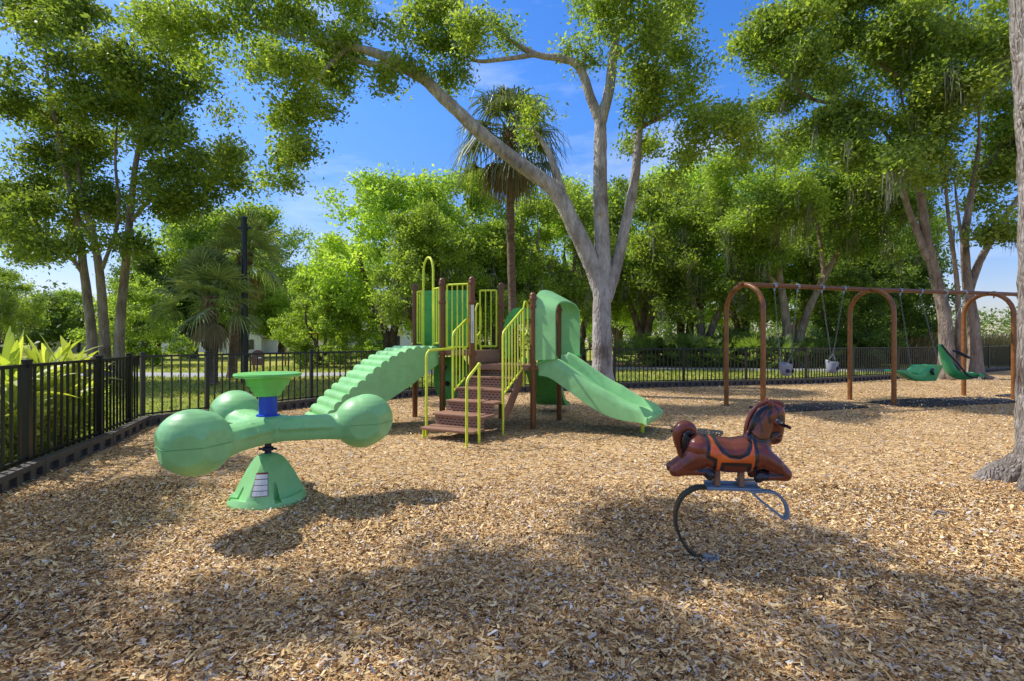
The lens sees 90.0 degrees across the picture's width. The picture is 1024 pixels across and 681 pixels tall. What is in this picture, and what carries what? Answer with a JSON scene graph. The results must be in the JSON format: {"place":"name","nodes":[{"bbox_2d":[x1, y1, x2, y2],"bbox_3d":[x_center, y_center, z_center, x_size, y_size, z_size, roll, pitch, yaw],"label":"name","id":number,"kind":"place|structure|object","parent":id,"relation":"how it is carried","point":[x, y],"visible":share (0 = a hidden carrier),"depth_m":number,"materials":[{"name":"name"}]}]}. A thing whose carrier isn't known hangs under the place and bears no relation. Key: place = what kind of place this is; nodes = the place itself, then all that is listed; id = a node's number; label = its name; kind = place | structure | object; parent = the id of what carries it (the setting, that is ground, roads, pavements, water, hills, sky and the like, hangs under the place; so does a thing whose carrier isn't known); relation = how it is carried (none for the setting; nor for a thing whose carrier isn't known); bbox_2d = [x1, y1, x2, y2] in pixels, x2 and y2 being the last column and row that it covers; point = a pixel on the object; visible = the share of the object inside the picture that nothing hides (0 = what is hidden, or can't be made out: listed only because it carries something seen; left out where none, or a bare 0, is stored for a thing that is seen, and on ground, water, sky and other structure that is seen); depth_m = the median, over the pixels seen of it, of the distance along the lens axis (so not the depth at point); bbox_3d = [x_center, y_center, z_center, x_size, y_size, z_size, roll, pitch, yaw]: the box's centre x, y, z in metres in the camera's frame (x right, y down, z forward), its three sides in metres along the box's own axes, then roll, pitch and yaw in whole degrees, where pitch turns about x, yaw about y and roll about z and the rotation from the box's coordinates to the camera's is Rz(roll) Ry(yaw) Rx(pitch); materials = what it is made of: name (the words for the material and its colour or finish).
{"place":"outdoors","nodes":[
{"label":"outdoors","id":0,"kind":"place"},
{"bbox_2d":[348,321,411,350],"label":"house","id":1,"kind":"structure","parent":0,"point":[402,339],"depth_m":62.00,"materials":[{"name":"white plastic"}]},
{"bbox_2d":[0,342,1008,472],"bbox_3d":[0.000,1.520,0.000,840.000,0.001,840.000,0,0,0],"label":"lawn","id":2,"kind":"structure","parent":0,"point":[176,361],"depth_m":25.11,"materials":[{"name":"green plant"}]},
{"bbox_2d":[0,267,51,341],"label":"broadleaf tree","id":3,"kind":"object","parent":2,"relation":"on","point":[8,300],"visible":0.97,"depth_m":44.09,"materials":[{"name":"green plant"}]},
{"bbox_2d":[0,389,65,461],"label":"shrub","id":4,"kind":"object","parent":2,"relation":"on","point":[7,428],"visible":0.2,"depth_m":6.05,"materials":[{"name":"green plant"}]},
{"bbox_2d":[0,326,81,466],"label":"broadleaf plant","id":5,"kind":"object","parent":2,"relation":"on","point":[12,350],"visible":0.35,"depth_m":6.04,"materials":[{"name":"green plant"}]},
{"bbox_2d":[12,290,78,352],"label":"broadleaf tree","id":6,"kind":"object","parent":2,"relation":"on","point":[35,336],"visible":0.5,"depth_m":62.31,"materials":[{"name":"green plant"}]},
{"bbox_2d":[21,343,92,397],"bbox_3d":[-6.816,0.796,7.428,1.190,1.530,1.404,0,0,30],"label":"broadleaf plant","id":7,"kind":"object","parent":2,"relation":"on","point":[44,348],"visible":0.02,"depth_m":7.52,"materials":[{"name":"yellow plant"}]},
{"bbox_2d":[0,332,121,449],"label":"broadleaf plant","id":8,"kind":"object","parent":2,"relation":"on","point":[34,355],"visible":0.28,"depth_m":6.88,"materials":[{"name":"green plant"}]},
{"bbox_2d":[37,288,97,349],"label":"broadleaf tree","id":9,"kind":"object","parent":2,"relation":"on","point":[68,294],"visible":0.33,"depth_m":65.30,"materials":[{"name":"green plant"}]},
{"bbox_2d":[0,353,140,471],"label":"metal fence","id":10,"kind":"object","parent":2,"relation":"on","point":[27,405],"visible":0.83,"depth_m":6.13,"materials":[{"name":"metal"}]},
{"bbox_2d":[37,393,105,451],"bbox_3d":[-6.603,1.067,6.950,1.432,1.308,1.581,0,0,0],"label":"shrub","id":11,"kind":"object","parent":2,"relation":"on","point":[76,415],"visible":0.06,"depth_m":7.17,"materials":[{"name":"green plant"}]},
{"bbox_2d":[53,384,118,442],"bbox_3d":[-6.742,1.156,7.760,1.312,1.116,1.191,0,0,0],"label":"shrub","id":12,"kind":"object","parent":2,"relation":"on","point":[70,437],"visible":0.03,"depth_m":7.75,"materials":[{"name":"green plant"}]},
{"bbox_2d":[64,272,200,365],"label":"broadleaf tree","id":13,"kind":"object","parent":2,"relation":"on","point":[142,287],"visible":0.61,"depth_m":30.24,"materials":[{"name":"green plant"}]},
{"bbox_2d":[0,0,280,380],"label":"oak tree","id":14,"kind":"object","parent":2,"relation":"on","point":[156,114],"visible":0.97,"depth_m":17.77,"materials":[{"name":"green plant"}]},
{"bbox_2d":[92,244,201,350],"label":"broadleaf tree","id":15,"kind":"object","parent":2,"relation":"on","point":[137,265],"visible":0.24,"depth_m":40.37,"materials":[{"name":"green plant"}]},
{"bbox_2d":[106,210,240,357],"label":"broadleaf tree","id":16,"kind":"object","parent":2,"relation":"on","point":[181,240],"visible":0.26,"depth_m":41.71,"materials":[{"name":"green plant"}]},
{"bbox_2d":[30,340,327,351],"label":"vinyl fence","id":17,"kind":"object","parent":2,"relation":"on","point":[58,344],"visible":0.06,"depth_m":65.97,"materials":[{"name":"plastic"}]},
{"bbox_2d":[140,244,267,384],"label":"cabbage palm","id":18,"kind":"object","parent":2,"relation":"on","point":[200,271],"visible":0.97,"depth_m":17.30,"materials":[{"name":"green plant"}]},
{"bbox_2d":[187,206,293,377],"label":"cabbage palm","id":19,"kind":"object","parent":2,"relation":"on","point":[256,233],"visible":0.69,"depth_m":19.82,"materials":[{"name":"green plant"}]},
{"bbox_2d":[173,194,314,356],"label":"broadleaf tree","id":20,"kind":"object","parent":2,"relation":"on","point":[269,213],"visible":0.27,"depth_m":47.38,"materials":[{"name":"green plant"}]},
{"bbox_2d":[237,216,251,383],"bbox_3d":[-9.405,-1.415,18.000,0.460,5.910,0.250,0,0,0],"label":"lamp pole","id":21,"kind":"object","parent":2,"relation":"on","point":[244,227],"visible":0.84,"depth_m":17.92,"materials":[{"name":"black metal"}]},
{"bbox_2d":[222,326,277,353],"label":"house","id":22,"kind":"structure","parent":2,"relation":"on","point":[264,345],"depth_m":58.00,"materials":[{"name":"white plastic"}]},
{"bbox_2d":[252,350,262,371],"bbox_3d":[-12.406,1.010,25.024,0.600,1.100,0.122,0,0,0],"label":"notice board","id":23,"kind":"object","parent":2,"relation":"on","point":[260,359],"visible":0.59,"depth_m":24.97,"materials":[{"name":"brown paint"}]},
{"bbox_2d":[248,260,321,355],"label":"broadleaf tree","id":24,"kind":"object","parent":2,"relation":"on","point":[278,299],"visible":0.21,"depth_m":45.03,"materials":[{"name":"green plant"}]},
{"bbox_2d":[265,280,368,367],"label":"broadleaf tree","id":25,"kind":"object","parent":2,"relation":"on","point":[290,342],"visible":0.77,"depth_m":28.22,"materials":[{"name":"green plant"}]},
{"bbox_2d":[283,236,389,361],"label":"broadleaf tree","id":26,"kind":"object","parent":2,"relation":"on","point":[298,285],"visible":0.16,"depth_m":34.63,"materials":[{"name":"green plant"}]},
{"bbox_2d":[350,339,383,362],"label":"shrub","id":27,"kind":"object","parent":2,"relation":"on","point":[368,345],"visible":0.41,"depth_m":32.36,"materials":[{"name":"green plant"}]},
{"bbox_2d":[291,161,467,349],"bbox_3d":[-7.413,-4.310,29.495,10.061,12.148,9.546,0,0,-23],"label":"broadleaf tree","id":28,"kind":"object","parent":2,"relation":"on","point":[379,196],"visible":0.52,"depth_m":28.24,"materials":[{"name":"green plant"}]},
{"bbox_2d":[361,196,482,345],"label":"broadleaf tree","id":29,"kind":"object","parent":2,"relation":"on","point":[408,262],"visible":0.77,"depth_m":25.05,"materials":[{"name":"green plant"}]},
{"bbox_2d":[394,158,545,356],"bbox_3d":[-2.627,-4.600,31.121,9.715,12.635,9.100,0,0,15],"label":"broadleaf tree","id":30,"kind":"object","parent":2,"relation":"on","point":[436,187],"visible":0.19,"depth_m":29.02,"materials":[{"name":"green plant"}]},
{"bbox_2d":[467,341,521,363],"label":"shrub","id":31,"kind":"object","parent":2,"relation":"on","point":[487,348],"visible":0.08,"depth_m":26.19,"materials":[{"name":"green plant"}]},
{"bbox_2d":[5,364,985,467],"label":"grass tufts","id":32,"kind":"object","parent":2,"relation":"on","point":[176,382],"visible":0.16,"depth_m":19.17,"materials":[{"name":"green plant"}]},
{"bbox_2d":[446,210,567,344],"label":"broadleaf tree","id":33,"kind":"object","parent":2,"relation":"on","point":[486,281],"visible":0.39,"depth_m":27.30,"materials":[{"name":"green plant"}]},
{"bbox_2d":[0,270,1017,354],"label":"distant woods","id":34,"kind":"object","parent":2,"relation":"on","point":[666,325],"visible":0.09,"depth_m":80.79,"materials":[{"name":"green plant"}]},
{"bbox_2d":[445,84,573,383],"bbox_3d":[-0.029,-3.342,16.711,4.099,10.057,4.212,0,0,-36],"label":"cabbage palm","id":35,"kind":"object","parent":2,"relation":"on","point":[507,182],"visible":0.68,"depth_m":16.66,"materials":[{"name":"green plant"}]},
{"bbox_2d":[452,173,637,332],"bbox_3d":[1.356,-4.087,29.973,9.634,11.659,10.239,0,0,41],"label":"broadleaf tree","id":36,"kind":"object","parent":2,"relation":"on","point":[577,287],"visible":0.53,"depth_m":28.12,"materials":[{"name":"green plant"}]},
{"bbox_2d":[531,173,641,361],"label":"broadleaf tree","id":37,"kind":"object","parent":2,"relation":"on","point":[614,318],"visible":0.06,"depth_m":35.59,"materials":[{"name":"green plant"}]},
{"bbox_2d":[565,227,661,356],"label":"broadleaf tree","id":38,"kind":"object","parent":2,"relation":"on","point":[620,329],"visible":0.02,"depth_m":47.93,"materials":[{"name":"green plant"}]},
{"bbox_2d":[556,163,718,362],"bbox_3d":[9.541,-5.297,35.054,10.648,14.175,11.317,0,0,38],"label":"broadleaf tree","id":39,"kind":"object","parent":2,"relation":"on","point":[649,195],"visible":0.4,"depth_m":32.17,"materials":[{"name":"green plant"}]},
{"bbox_2d":[634,332,677,365],"bbox_3d":[8.820,0.531,31.159,2.662,2.073,2.900,0,0,-26],"label":"shrub","id":40,"kind":"object","parent":2,"relation":"on","point":[647,338],"visible":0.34,"depth_m":30.44,"materials":[{"name":"green plant"}]},
{"bbox_2d":[624,154,763,360],"bbox_3d":[13.549,-6.070,38.288,11.173,15.670,10.466,0,0,3],"label":"broadleaf tree","id":41,"kind":"object","parent":2,"relation":"on","point":[697,181],"visible":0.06,"depth_m":36.39,"materials":[{"name":"green plant"}]},
{"bbox_2d":[613,346,846,381],"bbox_3d":[7.729,0.836,16.876,9.550,1.268,0.429,0,0,-16],"label":"metal fence","id":42,"kind":"object","parent":2,"relation":"on","point":[806,348],"visible":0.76,"depth_m":16.59,"materials":[{"name":"metal"}]},
{"bbox_2d":[680,164,829,333],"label":"broadleaf tree","id":43,"kind":"object","parent":2,"relation":"on","point":[742,320],"visible":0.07,"depth_m":39.54,"materials":[{"name":"green plant"}]},
{"bbox_2d":[752,238,820,337],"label":"broadleaf tree","id":44,"kind":"object","parent":2,"relation":"on","point":[796,323],"visible":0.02,"depth_m":49.51,"materials":[{"name":"green plant"}]},
{"bbox_2d":[766,173,917,335],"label":"broadleaf tree","id":45,"kind":"object","parent":2,"relation":"on","point":[809,260],"visible":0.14,"depth_m":36.95,"materials":[{"name":"green plant"}]},
{"bbox_2d":[810,261,920,353],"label":"broadleaf tree","id":46,"kind":"object","parent":2,"relation":"on","point":[879,313],"visible":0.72,"depth_m":29.17,"materials":[{"name":"green plant"}]},
{"bbox_2d":[799,192,956,354],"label":"broadleaf tree","id":47,"kind":"object","parent":2,"relation":"on","point":[938,221],"visible":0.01,"depth_m":41.19,"materials":[{"name":"green plant"}]},
{"bbox_2d":[816,218,963,363],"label":"broadleaf tree","id":48,"kind":"object","parent":2,"relation":"on","point":[913,315],"visible":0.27,"depth_m":31.63,"materials":[{"name":"green plant"}]},
{"bbox_2d":[852,345,1010,375],"bbox_3d":[21.586,0.836,23.613,21.446,1.268,0.373,0,0,-30],"label":"metal fence","id":49,"kind":"object","parent":2,"relation":"on","point":[999,356],"visible":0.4,"depth_m":20.21,"materials":[{"name":"metal"}]},
{"bbox_2d":[0,0,1017,341],"label":"sky","id":50,"kind":"structure","parent":0,"point":[420,131],"materials":[{"name":"blue"}]},
{"bbox_2d":[0,370,1023,680],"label":"mulch ground","id":51,"kind":"structure","parent":0,"point":[946,424],"depth_m":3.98,"materials":[{"name":"beige wood"}]},
{"bbox_2d":[0,459,45,494],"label":"border timber","id":52,"kind":"object","parent":51,"relation":"on","point":[17,476],"visible":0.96,"depth_m":5.12,"materials":[{"name":"plastic"}]},
{"bbox_2d":[34,433,112,474],"bbox_3d":[-5.335,1.380,6.301,0.110,0.200,1.616,0,0,-17],"label":"border timber","id":53,"kind":"object","parent":51,"relation":"on","point":[62,458],"visible":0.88,"depth_m":6.17,"materials":[{"name":"plastic"}]},
{"bbox_2d":[106,416,149,444],"bbox_3d":[-5.895,1.380,7.902,0.110,0.200,1.743,0,0,-21],"label":"border timber","id":54,"kind":"object","parent":51,"relation":"on","point":[128,429],"visible":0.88,"depth_m":7.76,"materials":[{"name":"plastic"}]},
{"bbox_2d":[146,409,208,425],"bbox_3d":[-5.913,1.380,9.155,0.110,0.200,1.055,0,0,35],"label":"border timber","id":55,"kind":"object","parent":51,"relation":"on","point":[156,419],"visible":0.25,"depth_m":8.84,"materials":[{"name":"plastic"}]},
{"bbox_2d":[154,371,392,511],"bbox_3d":[-2.119,0.877,4.551,1.934,1.165,1.931,0,0,0],"label":"spinning seesaw","id":56,"kind":"object","parent":51,"relation":"on","point":[200,442],"visible":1,"depth_m":4.55,"materials":[{"name":"green plastic"}]},
{"bbox_2d":[277,398,314,410],"bbox_3d":[-4.699,1.380,10.909,0.110,0.200,1.055,0,0,35],"label":"border timber","id":57,"kind":"object","parent":51,"relation":"on","point":[293,404],"visible":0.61,"depth_m":10.93,"materials":[{"name":"plastic"}]},
{"bbox_2d":[139,348,613,416],"bbox_3d":[-2.086,0.836,12.867,11.783,1.268,1.676,0,0,-36],"label":"metal fence","id":58,"kind":"object","parent":51,"relation":"on","point":[206,354],"visible":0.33,"depth_m":9.82,"materials":[{"name":"metal"}]},
{"bbox_2d":[395,389,428,398],"bbox_3d":[-2.596,1.380,13.222,0.110,0.200,1.029,0,0,44],"label":"border timber","id":59,"kind":"object","parent":51,"relation":"on","point":[406,393],"visible":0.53,"depth_m":13.11,"materials":[{"name":"plastic"}]},
{"bbox_2d":[104,0,797,393],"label":"oak tree","id":60,"kind":"object","parent":51,"relation":"on","point":[332,68],"visible":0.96,"depth_m":12.87,"materials":[{"name":"green plant"}]},
{"bbox_2d":[304,256,663,447],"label":"play tower","id":61,"kind":"structure","parent":51,"relation":"on","point":[447,318],"depth_m":8.55,"materials":[{"name":"brown paint"}]},
{"bbox_2d":[617,382,651,387],"bbox_3d":[3.740,1.380,15.733,1.159,0.200,0.110,0,0,-14],"label":"border timber","id":62,"kind":"object","parent":51,"relation":"on","point":[637,384],"visible":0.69,"depth_m":15.71,"materials":[{"name":"plastic"}]},
{"bbox_2d":[652,381,685,387],"bbox_3d":[4.879,1.380,16.008,1.159,0.200,0.110,0,0,-14],"label":"border timber","id":63,"kind":"object","parent":51,"relation":"on","point":[660,384],"visible":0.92,"depth_m":15.98,"materials":[{"name":"plastic"}]},
{"bbox_2d":[671,428,722,435],"bbox_3d":[2.950,1.454,8.154,0.763,0.032,0.514,0,0,30],"label":"rubber mat","id":64,"kind":"object","parent":51,"relation":"on","point":[710,432],"visible":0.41,"depth_m":8.09,"materials":[{"name":"black rubber"}]},
{"bbox_2d":[686,380,717,386],"bbox_3d":[6.017,1.380,16.283,1.159,0.200,0.110,0,0,-14],"label":"border timber","id":65,"kind":"object","parent":51,"relation":"on","point":[702,383],"visible":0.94,"depth_m":16.25,"materials":[{"name":"plastic"}]},
{"bbox_2d":[666,398,791,562],"bbox_3d":[1.429,0.925,3.408,0.767,1.091,0.254,0,0,7],"label":"spring horse","id":66,"kind":"object","parent":51,"relation":"on","point":[709,458],"visible":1,"depth_m":3.33},
{"bbox_2d":[718,380,749,385],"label":"border timber","id":67,"kind":"object","parent":51,"relation":"on","point":[736,382],"visible":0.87,"depth_m":16.53,"materials":[{"name":"plastic"}]},
{"bbox_2d":[750,379,779,384],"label":"border timber","id":68,"kind":"object","parent":51,"relation":"on","point":[768,382],"visible":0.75,"depth_m":16.81,"materials":[{"name":"plastic"}]},
{"bbox_2d":[780,378,809,384],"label":"border timber","id":69,"kind":"object","parent":51,"relation":"on","point":[794,381],"visible":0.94,"depth_m":17.06,"materials":[{"name":"plastic"}]},
{"bbox_2d":[749,402,868,411],"bbox_3d":[6.472,1.454,11.154,2.739,0.032,0.975,0,0,-16],"label":"rubber mat","id":70,"kind":"object","parent":51,"relation":"on","point":[825,406],"visible":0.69,"depth_m":11.15,"materials":[{"name":"black rubber"}]},
{"bbox_2d":[809,377,834,383],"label":"border timber","id":71,"kind":"object","parent":51,"relation":"on","point":[822,380],"visible":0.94,"depth_m":17.47,"materials":[{"name":"plastic"}]},
{"bbox_2d":[835,376,857,382],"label":"border timber","id":72,"kind":"object","parent":51,"relation":"on","point":[844,379],"visible":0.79,"depth_m":17.94,"materials":[{"name":"plastic"}]},
{"bbox_2d":[714,0,1017,379],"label":"oak tree","id":73,"kind":"object","parent":51,"relation":"on","point":[942,83],"visible":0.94,"depth_m":18.21,"materials":[{"name":"green plant"}]},
{"bbox_2d":[858,375,876,380],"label":"border timber","id":74,"kind":"object","parent":51,"relation":"on","point":[868,378],"visible":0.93,"depth_m":18.55,"materials":[{"name":"plastic"}]},
{"bbox_2d":[724,282,1017,405],"bbox_3d":[10.274,0.123,12.546,11.371,2.774,1.289,0,0,-16],"label":"swing frame","id":75,"kind":"object","parent":51,"relation":"on","point":[753,286],"visible":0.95,"depth_m":11.70,"materials":[{"name":"orange paint"}]},
{"bbox_2d":[774,291,797,375],"bbox_3d":[6.040,-0.156,11.298,0.635,1.873,0.286,0,0,0],"label":"bucket swing","id":76,"kind":"object","parent":75,"relation":"hanging from","point":[786,369],"visible":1,"depth_m":11.22,"materials":[{"name":"grey plastic"}]},
{"bbox_2d":[821,293,842,372],"bbox_3d":[7.329,-0.173,11.717,0.632,1.837,0.284,0,0,-39],"label":"bucket swing","id":77,"kind":"object","parent":75,"relation":"hanging from","point":[832,367],"visible":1,"depth_m":11.63,"materials":[{"name":"grey plastic"}]},
{"bbox_2d":[884,296,942,380],"bbox_3d":[9.536,-0.063,12.128,1.394,2.058,0.567,0,0,-21],"label":"reclined swing seat","id":78,"kind":"object","parent":75,"relation":"hanging from","point":[919,372],"visible":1,"depth_m":12.05,"materials":[{"name":"green plastic"}]},
{"bbox_2d":[937,298,983,379],"bbox_3d":[10.881,-0.069,12.441,0.914,2.046,0.778,0,0,0],"label":"adaptive swing seat","id":79,"kind":"object","parent":75,"relation":"hanging from","point":[951,369],"visible":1,"depth_m":12.37,"materials":[{"name":"green plastic"}]},
{"bbox_2d":[867,397,1014,406],"bbox_3d":[10.316,1.454,12.159,4.043,0.032,1.252,0,0,-17],"label":"rubber mat","id":80,"kind":"object","parent":51,"relation":"on","point":[944,403],"visible":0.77,"depth_m":12.07,"materials":[{"name":"black rubber"}]},
{"bbox_2d":[970,0,1023,491],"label":"oak tree","id":81,"kind":"object","parent":51,"relation":"on","point":[1008,468],"visible":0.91,"depth_m":5.24,"materials":[{"name":"grey plant"}]},
{"bbox_2d":[81,366,1008,376],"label":"path","id":82,"kind":"structure","parent":0,"point":[148,374],"depth_m":25.80,"materials":[{"name":"concrete"}]},
{"bbox_2d":[587,362,846,367],"bbox_3d":[11.765,1.508,31.175,16.737,0.001,5.497,0,0,11],"label":"planting bed","id":83,"kind":"object","parent":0,"point":[620,364],"visible":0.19,"depth_m":30.88,"materials":[{"name":"brown soil"}]},
{"bbox_2d":[612,336,658,366],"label":"palmetto","id":84,"kind":"object","parent":83,"relation":"on","point":[633,344],"visible":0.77,"depth_m":29.65,"materials":[{"name":"green plant"}]},
{"bbox_2d":[630,332,676,365],"bbox_3d":[8.343,0.506,30.654,2.963,2.059,2.844,0,0,-27],"label":"palmetto","id":85,"kind":"object","parent":83,"relation":"on","point":[650,345],"visible":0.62,"depth_m":30.03,"materials":[{"name":"green plant"}]},
{"bbox_2d":[653,329,712,366],"bbox_3d":[9.926,0.426,30.086,3.876,2.225,3.716,0,0,2],"label":"palmetto","id":86,"kind":"object","parent":83,"relation":"on","point":[671,338],"visible":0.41,"depth_m":29.76,"materials":[{"name":"green plant"}]},
{"bbox_2d":[664,323,731,367],"bbox_3d":[10.594,0.238,28.955,3.752,2.607,3.602,0,0,29],"label":"bush","id":87,"kind":"object","parent":83,"relation":"on","point":[686,341],"visible":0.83,"depth_m":28.68,"materials":[{"name":"green plant"}]},
{"bbox_2d":[614,177,801,364],"bbox_3d":[11.573,-4.264,32.324,10.562,12.027,9.938,0,0,-9],"label":"broadleaf tree","id":88,"kind":"object","parent":83,"relation":"on","point":[693,275],"visible":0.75,"depth_m":30.46,"materials":[{"name":"green plant"}]},
{"bbox_2d":[689,340,743,367],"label":"palmetto","id":89,"kind":"object","parent":83,"relation":"on","point":[717,352],"visible":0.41,"depth_m":28.70,"materials":[{"name":"green plant"}]},
{"bbox_2d":[712,325,752,364],"bbox_3d":[13.570,0.355,31.343,3.376,2.638,3.120,0,0,34],"label":"shrub","id":90,"kind":"object","parent":83,"relation":"on","point":[744,327],"visible":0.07,"depth_m":31.49,"materials":[{"name":"green plant"}]},
{"bbox_2d":[705,324,775,366],"bbox_3d":[12.831,0.272,29.490,4.426,2.541,4.242,0,0,44],"label":"palmetto","id":91,"kind":"object","parent":83,"relation":"on","point":[734,336],"visible":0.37,"depth_m":28.83,"materials":[{"name":"green plant"}]},
{"bbox_2d":[721,330,770,367],"bbox_3d":[13.093,0.444,28.414,3.020,2.186,3.146,0,0,-25],"label":"palmetto","id":92,"kind":"object","parent":83,"relation":"on","point":[751,357],"visible":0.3,"depth_m":28.15,"materials":[{"name":"green plant"}]},
{"bbox_2d":[729,333,799,368],"bbox_3d":[13.801,0.547,28.117,3.795,2.014,3.717,0,0,23],"label":"palmetto","id":93,"kind":"object","parent":83,"relation":"on","point":[754,341],"visible":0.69,"depth_m":27.95,"materials":[{"name":"green plant"}]},
{"bbox_2d":[754,330,805,366],"bbox_3d":[15.404,0.465,29.630,3.581,2.145,3.736,0,0,21],"label":"palmetto","id":94,"kind":"object","parent":83,"relation":"on","point":[780,345],"visible":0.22,"depth_m":29.01,"materials":[{"name":"green plant"}]},
{"bbox_2d":[777,325,834,367],"bbox_3d":[16.575,0.303,28.909,3.418,2.474,3.560,0,0,7],"label":"palmetto","id":95,"kind":"object","parent":83,"relation":"on","point":[813,334],"visible":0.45,"depth_m":28.51,"materials":[{"name":"green plant"}]},
{"bbox_2d":[801,338,846,367],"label":"bush","id":96,"kind":"object","parent":83,"relation":"on","point":[826,345],"visible":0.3,"depth_m":28.23,"materials":[{"name":"green plant"}]},
{"bbox_2d":[801,337,846,365],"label":"shrub","id":97,"kind":"object","parent":83,"relation":"on","point":[821,353],"visible":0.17,"depth_m":28.80,"materials":[{"name":"green plant"}]},
{"bbox_2d":[692,79,972,367],"bbox_3d":[16.383,-6.279,28.136,14.401,17.018,9.612,0,0,0],"label":"oak tree","id":98,"kind":"object","parent":83,"relation":"on","point":[793,205],"visible":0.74,"depth_m":27.10,"materials":[{"name":"green plant"}]},
{"bbox_2d":[814,330,880,366],"bbox_3d":[19.227,0.413,29.657,3.757,2.250,3.920,0,0,20],"label":"palmetto","id":99,"kind":"object","parent":83,"relation":"on","point":[841,338],"visible":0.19,"depth_m":29.17,"materials":[{"name":"green plant"}]},
{"bbox_2d":[826,329,884,367],"bbox_3d":[18.988,0.536,28.435,2.945,2.440,2.862,0,0,45],"label":"shrub","id":100,"kind":"object","parent":83,"relation":"on","point":[872,340],"visible":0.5,"depth_m":27.99,"materials":[{"name":"green plant"}]},
{"bbox_2d":[884,321,954,363],"bbox_3d":[25.915,0.085,33.932,6.693,2.850,6.142,0,0,0],"label":"bush","id":101,"kind":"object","parent":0,"point":[921,341],"depth_m":32.48,"materials":[{"name":"green plant"}]},
{"bbox_2d":[954,332,1010,364],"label":"ornamental grass","id":102,"kind":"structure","parent":0,"point":[998,342],"depth_m":31.99,"materials":[{"name":"green plant"}]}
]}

